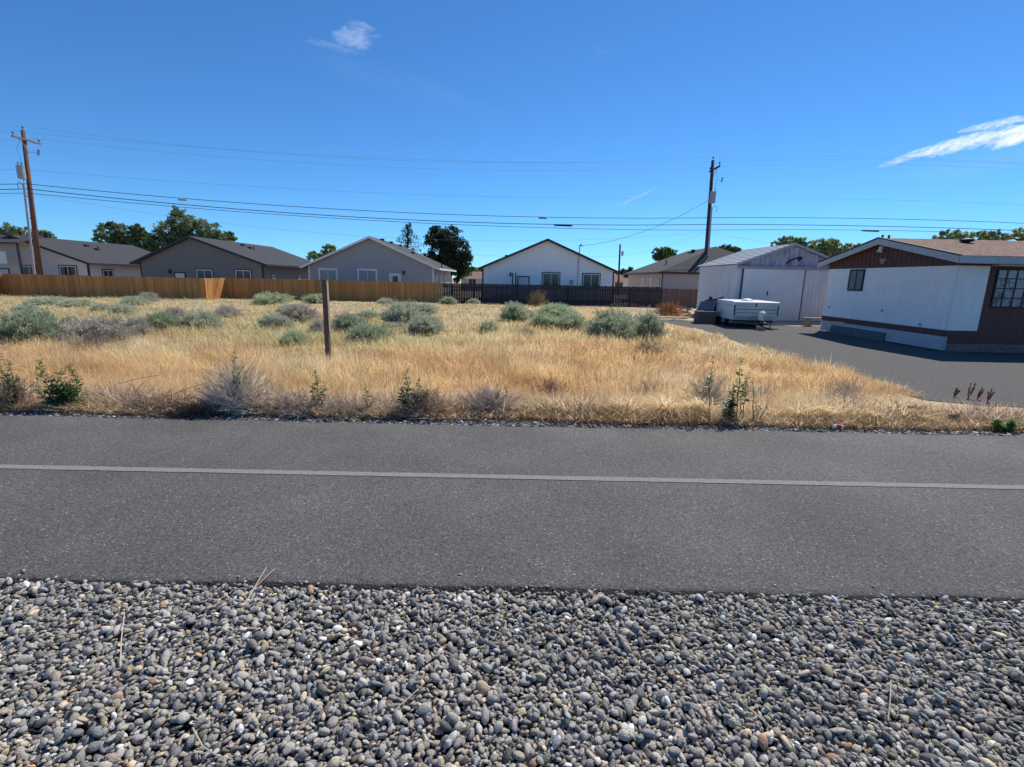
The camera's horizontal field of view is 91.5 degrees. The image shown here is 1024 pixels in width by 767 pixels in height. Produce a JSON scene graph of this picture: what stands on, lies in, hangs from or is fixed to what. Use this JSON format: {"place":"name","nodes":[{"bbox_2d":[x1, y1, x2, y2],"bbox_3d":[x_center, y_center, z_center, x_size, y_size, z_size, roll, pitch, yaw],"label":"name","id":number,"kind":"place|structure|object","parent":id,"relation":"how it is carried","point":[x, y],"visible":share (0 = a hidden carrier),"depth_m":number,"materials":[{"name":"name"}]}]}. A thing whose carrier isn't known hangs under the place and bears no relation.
{"place":"outdoors","nodes":[
{"label":"outdoors","id":0,"kind":"place"},
{"bbox_2d":[129,236,310,279],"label":"house","id":1,"kind":"structure","parent":0,"point":[191,257],"depth_m":46.38,"materials":[{"name":"grey"}]},
{"bbox_2d":[195,268,213,277],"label":"window","id":2,"kind":"structure","parent":1,"relation":"in","point":[200,273],"depth_m":46.44,"materials":[{"name":"glass"}]},
{"bbox_2d":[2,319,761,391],"bbox_3d":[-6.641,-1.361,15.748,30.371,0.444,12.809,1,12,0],"label":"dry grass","id":3,"kind":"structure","parent":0,"point":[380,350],"depth_m":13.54,"materials":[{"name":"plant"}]},
{"bbox_2d":[0,415,1023,622],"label":"path","id":4,"kind":"structure","parent":0,"point":[370,533],"depth_m":3.51,"materials":[{"name":"asphalt"}]},
{"bbox_2d":[0,464,1023,488],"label":"line marking","id":5,"kind":"object","parent":4,"relation":"on","point":[448,475],"visible":1,"depth_m":4.11,"materials":[{"name":"white paint"}]},
{"bbox_2d":[0,569,1023,766],"bbox_3d":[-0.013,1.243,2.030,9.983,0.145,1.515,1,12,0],"label":"river rock gravel","id":6,"kind":"structure","parent":0,"point":[90,627],"depth_m":2.06,"materials":[{"name":"gravel"}]},
{"bbox_2d":[0,278,1023,434],"bbox_3d":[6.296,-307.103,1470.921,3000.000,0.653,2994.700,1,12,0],"label":"ground","id":7,"kind":"structure","parent":0,"point":[941,403],"depth_m":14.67,"materials":[{"name":"beige plant"}]},
{"bbox_2d":[0,353,27,403],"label":"leafy weed","id":8,"kind":"object","parent":7,"relation":"on","point":[9,378],"visible":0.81,"depth_m":5.84,"materials":[{"name":"green plant"}]},
{"bbox_2d":[0,222,31,235],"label":"tree","id":9,"kind":"object","parent":7,"relation":"on","point":[7,229],"visible":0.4,"depth_m":88.00,"materials":[{"name":"green plant"}]},
{"bbox_2d":[0,373,46,411],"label":"dry brush","id":10,"kind":"object","parent":7,"relation":"on","point":[7,393],"visible":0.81,"depth_m":5.83,"materials":[{"name":"plant"}]},
{"bbox_2d":[11,126,42,274],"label":"utility pole","id":11,"kind":"object","parent":7,"relation":"on","point":[22,173],"visible":0.97,"depth_m":42.65,"materials":[{"name":"brown wood"}]},
{"bbox_2d":[0,302,73,345],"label":"sagebrush","id":12,"kind":"object","parent":7,"relation":"on","point":[20,325],"visible":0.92,"depth_m":14.42,"materials":[{"name":"green plant"}]},
{"bbox_2d":[18,295,69,304],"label":"sagebrush","id":13,"kind":"object","parent":7,"relation":"on","point":[44,299],"visible":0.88,"depth_m":31.00,"materials":[{"name":"green plant"}]},
{"bbox_2d":[31,358,76,410],"bbox_3d":[-5.375,0.014,5.877,0.473,0.631,0.295,-4,13,-23],"label":"leafy weed","id":14,"kind":"object","parent":7,"relation":"on","point":[61,393],"visible":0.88,"depth_m":5.86,"materials":[{"name":"green plant"}]},
{"bbox_2d":[63,362,86,406],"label":"leafy weed","id":15,"kind":"object","parent":7,"relation":"on","point":[75,391],"visible":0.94,"depth_m":5.88,"materials":[{"name":"green plant"}]},
{"bbox_2d":[0,235,150,276],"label":"house","id":16,"kind":"structure","parent":7,"relation":"on","point":[69,257],"depth_m":45.54,"materials":[{"name":"grey"}]},
{"bbox_2d":[58,265,77,274],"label":"window","id":17,"kind":"structure","parent":16,"relation":"in","point":[63,269],"depth_m":45.44,"materials":[{"name":"white plastic"}]},
{"bbox_2d":[53,299,98,306],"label":"sagebrush","id":18,"kind":"object","parent":7,"relation":"on","point":[79,302],"visible":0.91,"depth_m":29.75,"materials":[{"name":"green plant"}]},
{"bbox_2d":[56,328,130,350],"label":"dry brush","id":19,"kind":"object","parent":7,"relation":"on","point":[93,340],"visible":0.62,"depth_m":13.50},
{"bbox_2d":[55,314,144,343],"bbox_3d":[-12.896,-1.668,15.355,2.532,0.904,2.243,8,14,29],"label":"sagebrush","id":20,"kind":"object","parent":7,"relation":"on","point":[112,327],"visible":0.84,"depth_m":15.02,"materials":[{"name":"grey plant"}]},
{"bbox_2d":[104,302,140,314],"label":"sagebrush","id":21,"kind":"object","parent":7,"relation":"on","point":[124,308],"visible":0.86,"depth_m":24.43,"materials":[{"name":"green plant"}]},
{"bbox_2d":[91,220,157,250],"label":"tree","id":22,"kind":"object","parent":7,"relation":"on","point":[120,232],"visible":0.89,"depth_m":70.75,"materials":[{"name":"green plant"}]},
{"bbox_2d":[117,295,151,305],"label":"sagebrush","id":23,"kind":"object","parent":7,"relation":"on","point":[138,300],"visible":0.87,"depth_m":31.88,"materials":[{"name":"green plant"}]},
{"bbox_2d":[120,315,156,334],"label":"sagebrush","id":24,"kind":"object","parent":7,"relation":"on","point":[141,323],"visible":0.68,"depth_m":17.19,"materials":[{"name":"grey plant"}]},
{"bbox_2d":[102,389,217,418],"bbox_3d":[-4.130,0.202,5.908,1.316,0.301,0.969,1,12,0],"label":"dry brush","id":25,"kind":"object","parent":7,"relation":"on","point":[162,404],"visible":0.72,"depth_m":5.79,"materials":[{"name":"plant"}]},
{"bbox_2d":[143,310,184,329],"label":"sagebrush","id":26,"kind":"object","parent":7,"relation":"on","point":[162,319],"visible":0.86,"depth_m":18.14,"materials":[{"name":"green plant"}]},
{"bbox_2d":[143,204,232,251],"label":"tree","id":27,"kind":"object","parent":7,"relation":"on","point":[182,228],"visible":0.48,"depth_m":72.25,"materials":[{"name":"green plant"}]},
{"bbox_2d":[161,400,225,419],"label":"dry brush","id":28,"kind":"object","parent":7,"relation":"on","point":[194,411],"visible":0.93,"depth_m":5.67,"materials":[{"name":"plant"}]},
{"bbox_2d":[177,306,225,329],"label":"sagebrush","id":29,"kind":"object","parent":7,"relation":"on","point":[193,317],"visible":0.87,"depth_m":18.65,"materials":[{"name":"green plant"}]},
{"bbox_2d":[0,273,441,302],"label":"cedar fence","id":30,"kind":"object","parent":7,"relation":"on","point":[99,286],"visible":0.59,"depth_m":40.62,"materials":[{"name":"wood"}]},
{"bbox_2d":[210,304,246,318],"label":"sagebrush","id":31,"kind":"object","parent":7,"relation":"on","point":[222,310],"visible":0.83,"depth_m":24.08,"materials":[{"name":"grey plant"}]},
{"bbox_2d":[184,356,289,416],"bbox_3d":[-3.269,0.017,5.873,1.184,0.712,0.854,1,12,0],"label":"dry brush","id":32,"kind":"object","parent":7,"relation":"on","point":[232,398],"visible":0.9,"depth_m":5.84,"materials":[{"name":"plant"}]},
{"bbox_2d":[250,290,295,304],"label":"sagebrush","id":33,"kind":"object","parent":7,"relation":"on","point":[269,297],"visible":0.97,"depth_m":36.34,"materials":[{"name":"green plant"}]},
{"bbox_2d":[256,312,294,328],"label":"sagebrush","id":34,"kind":"object","parent":7,"relation":"on","point":[272,319],"visible":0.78,"depth_m":20.04,"materials":[{"name":"green plant"}]},
{"bbox_2d":[276,329,311,346],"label":"sagebrush","id":35,"kind":"object","parent":7,"relation":"on","point":[295,335],"visible":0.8,"depth_m":15.62,"materials":[{"name":"green plant"}]},
{"bbox_2d":[251,391,339,418],"bbox_3d":[-2.484,0.228,5.887,1.019,0.323,0.794,1,12,0],"label":"dry brush","id":36,"kind":"object","parent":7,"relation":"on","point":[292,404],"visible":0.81,"depth_m":5.82,"materials":[{"name":"plant"}]},
{"bbox_2d":[277,303,322,321],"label":"sagebrush","id":37,"kind":"object","parent":7,"relation":"on","point":[296,312],"visible":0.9,"depth_m":22.96,"materials":[{"name":"grey plant"}]},
{"bbox_2d":[300,293,322,302],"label":"sagebrush","id":38,"kind":"object","parent":7,"relation":"on","point":[314,298],"visible":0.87,"depth_m":38.58,"materials":[{"name":"green plant"}]},
{"bbox_2d":[305,243,336,260],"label":"tree","id":39,"kind":"object","parent":7,"relation":"on","point":[313,255],"visible":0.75,"depth_m":80.94,"materials":[{"name":"green plant"}]},
{"bbox_2d":[307,318,334,333],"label":"sagebrush","id":40,"kind":"object","parent":7,"relation":"on","point":[315,324],"visible":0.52,"depth_m":17.77,"materials":[{"name":"grey plant"}]},
{"bbox_2d":[321,279,331,362],"bbox_3d":[-4.554,-1.404,12.295,0.134,2.267,0.116,1,12,0],"label":"wooden post","id":41,"kind":"object","parent":7,"relation":"on","point":[326,310],"visible":0.86,"depth_m":12.20,"materials":[{"name":"brown wood"}]},
{"bbox_2d":[330,309,369,333],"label":"sagebrush","id":42,"kind":"object","parent":7,"relation":"on","point":[348,319],"visible":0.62,"depth_m":19.20,"materials":[{"name":"green plant"}]},
{"bbox_2d":[314,394,397,421],"bbox_3d":[-1.834,0.267,5.872,1.012,0.278,0.785,1,12,0],"label":"dry brush","id":43,"kind":"object","parent":7,"relation":"on","point":[348,405],"visible":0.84,"depth_m":5.81,"materials":[{"name":"plant"}]},
{"bbox_2d":[342,321,396,342],"bbox_3d":[-4.793,-1.695,16.590,1.781,0.800,1.526,2,12,3],"label":"sagebrush","id":44,"kind":"object","parent":7,"relation":"on","point":[368,330],"visible":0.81,"depth_m":16.36,"materials":[{"name":"green plant"}]},
{"bbox_2d":[299,236,455,298],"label":"house","id":45,"kind":"structure","parent":7,"relation":"on","point":[368,258],"depth_m":46.28,"materials":[{"name":"grey"}]},
{"bbox_2d":[318,268,337,280],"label":"window","id":46,"kind":"structure","parent":45,"relation":"in","point":[324,273],"depth_m":46.39,"materials":[{"name":"glass"}]},
{"bbox_2d":[357,269,377,280],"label":"window","id":47,"kind":"structure","parent":45,"relation":"in","point":[363,274],"depth_m":46.39,"materials":[{"name":"glass"}]},
{"bbox_2d":[377,296,426,323],"bbox_3d":[-4.919,-3.387,23.150,2.258,1.390,2.519,11,15,39],"label":"sagebrush","id":48,"kind":"object","parent":7,"relation":"on","point":[404,312],"visible":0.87,"depth_m":22.60,"materials":[{"name":"green plant"}]},
{"bbox_2d":[397,223,425,253],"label":"conifer tree","id":49,"kind":"object","parent":7,"relation":"on","point":[408,229],"visible":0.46,"depth_m":67.27,"materials":[{"name":"green plant"}]},
{"bbox_2d":[396,368,427,415],"bbox_3d":[-1.175,0.117,5.869,0.390,0.598,0.206,1,12,0],"label":"leafy weed","id":50,"kind":"object","parent":7,"relation":"on","point":[404,398],"visible":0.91,"depth_m":5.86,"materials":[{"name":"green plant"}]},
{"bbox_2d":[380,384,466,419],"bbox_3d":[-1.071,0.207,5.953,0.905,0.402,0.931,12,16,43],"label":"dry brush","id":51,"kind":"object","parent":7,"relation":"on","point":[422,408],"visible":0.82,"depth_m":5.87,"materials":[{"name":"plant"}]},
{"bbox_2d":[406,313,446,334],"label":"sagebrush","id":52,"kind":"object","parent":7,"relation":"on","point":[429,323],"visible":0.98,"depth_m":19.51,"materials":[{"name":"green plant"}]},
{"bbox_2d":[417,301,441,314],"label":"sagebrush","id":53,"kind":"object","parent":7,"relation":"on","point":[424,307],"visible":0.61,"depth_m":29.37,"materials":[{"name":"green plant"}]},
{"bbox_2d":[422,225,474,282],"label":"tree","id":54,"kind":"object","parent":7,"relation":"on","point":[446,243],"visible":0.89,"depth_m":65.04,"materials":[{"name":"green plant"}]},
{"bbox_2d":[461,272,481,290],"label":"house","id":55,"kind":"structure","parent":7,"relation":"on","point":[475,278],"depth_m":86.30,"materials":[{"name":"concrete"}]},
{"bbox_2d":[449,381,524,418],"bbox_3d":[-0.321,0.184,6.080,0.996,0.448,0.712,1,12,0],"label":"dry brush","id":56,"kind":"object","parent":7,"relation":"on","point":[490,398],"visible":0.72,"depth_m":6.03,"materials":[{"name":"plant"}]},
{"bbox_2d":[477,318,499,334],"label":"sagebrush","id":57,"kind":"object","parent":7,"relation":"on","point":[489,325],"visible":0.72,"depth_m":20.02,"materials":[{"name":"green plant"}]},
{"bbox_2d":[0,372,1023,426],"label":"dead stems","id":58,"kind":"object","parent":7,"relation":"on","point":[974,412],"depth_m":6.17,"materials":[{"name":"plant"}]},
{"bbox_2d":[0,382,1023,430],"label":"straw litter","id":59,"kind":"object","parent":7,"relation":"on","point":[666,410],"visible":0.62,"depth_m":5.90,"materials":[{"name":"beige plant"}]},
{"bbox_2d":[0,409,1023,436],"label":"crushed gravel","id":60,"kind":"structure","parent":7,"relation":"on","point":[480,422],"depth_m":5.68,"materials":[{"name":"gravel"}]},
{"bbox_2d":[498,299,530,320],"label":"sagebrush","id":61,"kind":"object","parent":7,"relation":"on","point":[515,311],"visible":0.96,"depth_m":25.81,"materials":[{"name":"green plant"}]},
{"bbox_2d":[526,288,549,306],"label":"dry brush","id":62,"kind":"object","parent":7,"relation":"on","point":[538,298],"visible":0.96,"depth_m":40.47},
{"bbox_2d":[528,311,560,327],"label":"sagebrush","id":63,"kind":"object","parent":7,"relation":"on","point":[539,318],"visible":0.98,"depth_m":22.55,"materials":[{"name":"green plant"}]},
{"bbox_2d":[477,239,619,304],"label":"house","id":64,"kind":"structure","parent":7,"relation":"on","point":[547,262],"depth_m":46.25,"materials":[{"name":"grey"}]},
{"bbox_2d":[541,272,559,286],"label":"window","id":65,"kind":"structure","parent":64,"relation":"in","point":[548,278],"depth_m":46.39,"materials":[{"name":"glass"}]},
{"bbox_2d":[582,273,600,286],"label":"window","id":66,"kind":"structure","parent":64,"relation":"in","point":[588,279],"depth_m":46.40,"materials":[{"name":"glass"}]},
{"bbox_2d":[528,371,573,397],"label":"dry brush","id":67,"kind":"object","parent":7,"relation":"on","point":[551,386],"visible":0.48,"depth_m":8.42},
{"bbox_2d":[442,283,662,306],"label":"black fence","id":68,"kind":"object","parent":7,"relation":"on","point":[493,292],"visible":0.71,"depth_m":43.30,"materials":[{"name":"metal"}]},
{"bbox_2d":[534,302,579,317],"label":"sagebrush","id":69,"kind":"object","parent":7,"relation":"on","point":[556,309],"visible":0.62,"depth_m":27.95,"materials":[{"name":"green plant"}]},
{"bbox_2d":[556,311,589,329],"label":"sagebrush","id":70,"kind":"object","parent":7,"relation":"on","point":[570,320],"visible":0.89,"depth_m":22.39,"materials":[{"name":"green plant"}]},
{"bbox_2d":[578,303,647,340],"bbox_3d":[3.865,-2.311,18.851,2.722,1.404,2.605,2,12,5],"label":"sagebrush","id":71,"kind":"object","parent":7,"relation":"on","point":[607,323],"visible":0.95,"depth_m":18.61,"materials":[{"name":"green plant"}]},
{"bbox_2d":[617,335,672,356],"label":"dry brush","id":72,"kind":"object","parent":7,"relation":"on","point":[649,347],"visible":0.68,"depth_m":14.60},
{"bbox_2d":[632,304,672,338],"bbox_3d":[5.208,-2.316,19.047,1.305,1.422,1.635,-5,13,-28],"label":"sagebrush","id":73,"kind":"object","parent":7,"relation":"on","point":[652,323],"visible":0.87,"depth_m":18.71,"materials":[{"name":"green plant"}]},
{"bbox_2d":[651,247,677,261],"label":"tree","id":74,"kind":"object","parent":7,"relation":"on","point":[661,253],"visible":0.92,"depth_m":78.93,"materials":[{"name":"green plant"}]},
{"bbox_2d":[652,299,689,315],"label":"dry brush","id":75,"kind":"object","parent":7,"relation":"on","point":[668,309],"visible":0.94,"depth_m":33.06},
{"bbox_2d":[623,247,732,303],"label":"house","id":76,"kind":"structure","parent":7,"relation":"on","point":[680,271],"depth_m":48.72,"materials":[{"name":"grey"}]},
{"bbox_2d":[662,288,697,307],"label":"old board fence","id":77,"kind":"object","parent":7,"relation":"on","point":[686,297],"visible":0.54,"depth_m":43.35,"materials":[{"name":"wood"}]},
{"bbox_2d":[678,373,741,411],"bbox_3d":[2.639,0.140,6.664,0.868,0.663,0.656,1,12,0],"label":"dry brush","id":78,"kind":"object","parent":7,"relation":"on","point":[704,392],"visible":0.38,"depth_m":6.63,"materials":[{"name":"plant"}]},
{"bbox_2d":[704,156,723,255],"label":"utility pole","id":79,"kind":"object","parent":7,"relation":"on","point":[712,197],"visible":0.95,"depth_m":48.04,"materials":[{"name":"brown wood"}]},
{"bbox_2d":[0,193,969,232],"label":"communication cable","id":80,"kind":"object","parent":79,"relation":"attached to","point":[459,224],"visible":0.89,"depth_m":46.17,"materials":[{"name":"rubber"}]},
{"bbox_2d":[0,188,1011,230],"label":"communication cable","id":81,"kind":"object","parent":79,"relation":"attached to","point":[485,222],"visible":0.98,"depth_m":46.42,"materials":[{"name":"rubber"}]},
{"bbox_2d":[10,126,1012,162],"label":"power line","id":82,"kind":"object","parent":79,"relation":"attached to","point":[476,162],"visible":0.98,"depth_m":45.59,"materials":[{"name":"metal"}]},
{"bbox_2d":[0,184,1023,223],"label":"communication cable","id":83,"kind":"object","parent":79,"relation":"attached to","point":[505,216],"visible":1,"depth_m":46.37,"materials":[{"name":"metal"}]},
{"bbox_2d":[17,139,1019,170],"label":"power line","id":84,"kind":"object","parent":79,"relation":"attached to","point":[528,170],"visible":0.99,"depth_m":47.35,"materials":[{"name":"metal"}]},
{"bbox_2d":[14,131,1023,164],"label":"power line","id":85,"kind":"object","parent":79,"relation":"attached to","point":[547,162],"visible":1,"depth_m":46.18,"materials":[{"name":"metal"}]},
{"bbox_2d":[720,383,737,423],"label":"leafy weed","id":86,"kind":"object","parent":7,"relation":"on","point":[732,405],"visible":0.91,"depth_m":5.86,"materials":[{"name":"green plant"}]},
{"bbox_2d":[731,358,751,423],"bbox_3d":[2.700,0.096,5.843,0.215,0.803,0.211,-6,14,-32],"label":"leafy weed","id":87,"kind":"object","parent":7,"relation":"on","point":[742,390],"visible":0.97,"depth_m":5.86,"materials":[{"name":"green plant"}]},
{"bbox_2d":[736,377,789,404],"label":"dry brush","id":88,"kind":"object","parent":7,"relation":"on","point":[766,395],"visible":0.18,"depth_m":8.02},
{"bbox_2d":[696,243,833,321],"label":"metal shed","id":89,"kind":"structure","parent":7,"relation":"on","point":[792,279],"depth_m":29.33,"materials":[{"name":"metal"}]},
{"bbox_2d":[741,269,804,320],"bbox_3d":[15.275,-5.215,29.387,3.551,2.948,0.090,1,12,0],"label":"sliding door","id":90,"kind":"structure","parent":89,"relation":"in","point":[783,286],"depth_m":29.30,"materials":[{"name":"white metal"}]},
{"bbox_2d":[799,270,828,320],"bbox_3d":[18.955,-5.142,29.397,3.710,2.948,0.068,1,12,0],"label":"sliding door","id":91,"kind":"structure","parent":89,"relation":"in","point":[815,284],"depth_m":29.36,"materials":[{"name":"white metal"}]},
{"bbox_2d":[770,235,812,246],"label":"tree","id":92,"kind":"object","parent":7,"relation":"on","point":[789,239],"visible":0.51,"depth_m":63.12,"materials":[{"name":"green plant"}]},
{"bbox_2d":[806,237,860,256],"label":"tree","id":93,"kind":"object","parent":7,"relation":"on","point":[827,246],"visible":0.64,"depth_m":61.35,"materials":[{"name":"green plant"}]},
{"bbox_2d":[802,372,894,406],"bbox_3d":[6.205,0.118,9.179,1.585,0.622,1.120,1,12,0],"label":"dry brush","id":94,"kind":"object","parent":7,"relation":"on","point":[848,389],"visible":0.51,"depth_m":9.13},
{"bbox_2d":[875,397,960,423],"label":"dry brush","id":95,"kind":"object","parent":7,"relation":"on","point":[919,411],"visible":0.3,"depth_m":6.21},
{"bbox_2d":[931,228,972,239],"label":"tree","id":96,"kind":"object","parent":7,"relation":"on","point":[956,234],"visible":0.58,"depth_m":42.12,"materials":[{"name":"green plant"}]},
{"bbox_2d":[968,229,1009,240],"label":"tree","id":97,"kind":"object","parent":7,"relation":"on","point":[986,235],"visible":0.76,"depth_m":41.94,"materials":[{"name":"green plant"}]},
{"bbox_2d":[989,416,1020,433],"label":"leafy weed","id":98,"kind":"object","parent":7,"relation":"on","point":[1009,426],"visible":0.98,"depth_m":5.78,"materials":[{"name":"green plant"}]},
{"bbox_2d":[1002,227,1023,240],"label":"tree","id":99,"kind":"object","parent":7,"relation":"on","point":[1019,233],"visible":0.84,"depth_m":42.06,"materials":[{"name":"green plant"}]},
{"bbox_2d":[0,0,1023,277],"label":"sky","id":100,"kind":"structure","parent":0,"point":[515,85],"materials":[{"name":"blue"}]},
{"bbox_2d":[677,319,821,326],"bbox_3d":[16.871,-3.291,27.899,14.400,0.001,3.700,1,12,0],"label":"dirt apron","id":101,"kind":"object","parent":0,"point":[816,324],"visible":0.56,"depth_m":28.18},
{"bbox_2d":[661,320,1023,406],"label":"driveway","id":102,"kind":"structure","parent":0,"point":[938,375],"depth_m":15.13,"materials":[{"name":"asphalt"}]},
{"bbox_2d":[693,310,716,323],"bbox_3d":[10.571,-3.636,27.391,1.010,0.670,0.860,2,12,6],"label":"storage bin","id":103,"kind":"object","parent":102,"relation":"on","point":[704,317],"visible":0.99,"depth_m":27.01,"materials":[{"name":"metal"}]},
{"bbox_2d":[716,298,780,330],"bbox_3d":[12.233,-3.644,25.725,2.192,1.450,4.760,2,12,5],"label":"camper trailer","id":104,"kind":"object","parent":102,"relation":"on","point":[761,313],"visible":1,"depth_m":24.91,"materials":[{"name":"white metal"}]},
{"bbox_2d":[829,325,885,341],"bbox_3d":[14.990,-2.222,21.795,0.130,0.360,3.445,1,12,0],"label":"leaning panel","id":105,"kind":"object","parent":102,"relation":"on","point":[863,333],"visible":1,"depth_m":21.54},
{"bbox_2d":[817,235,1023,352],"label":"mobile home","id":106,"kind":"object","parent":102,"relation":"on","point":[963,295],"visible":0.99,"depth_m":18.14,"materials":[{"name":"white"}]},
{"bbox_2d":[847,269,865,290],"bbox_3d":[15.107,-4.538,21.933,0.050,0.930,0.981,1,12,0],"label":"window","id":107,"kind":"structure","parent":106,"relation":"in","point":[856,276],"depth_m":21.89,"materials":[{"name":"black glass"}]},
{"bbox_2d":[989,269,1023,307],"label":"window","id":108,"kind":"structure","parent":106,"relation":"in","point":[1008,290],"depth_m":17.11,"materials":[{"name":"black glass"}]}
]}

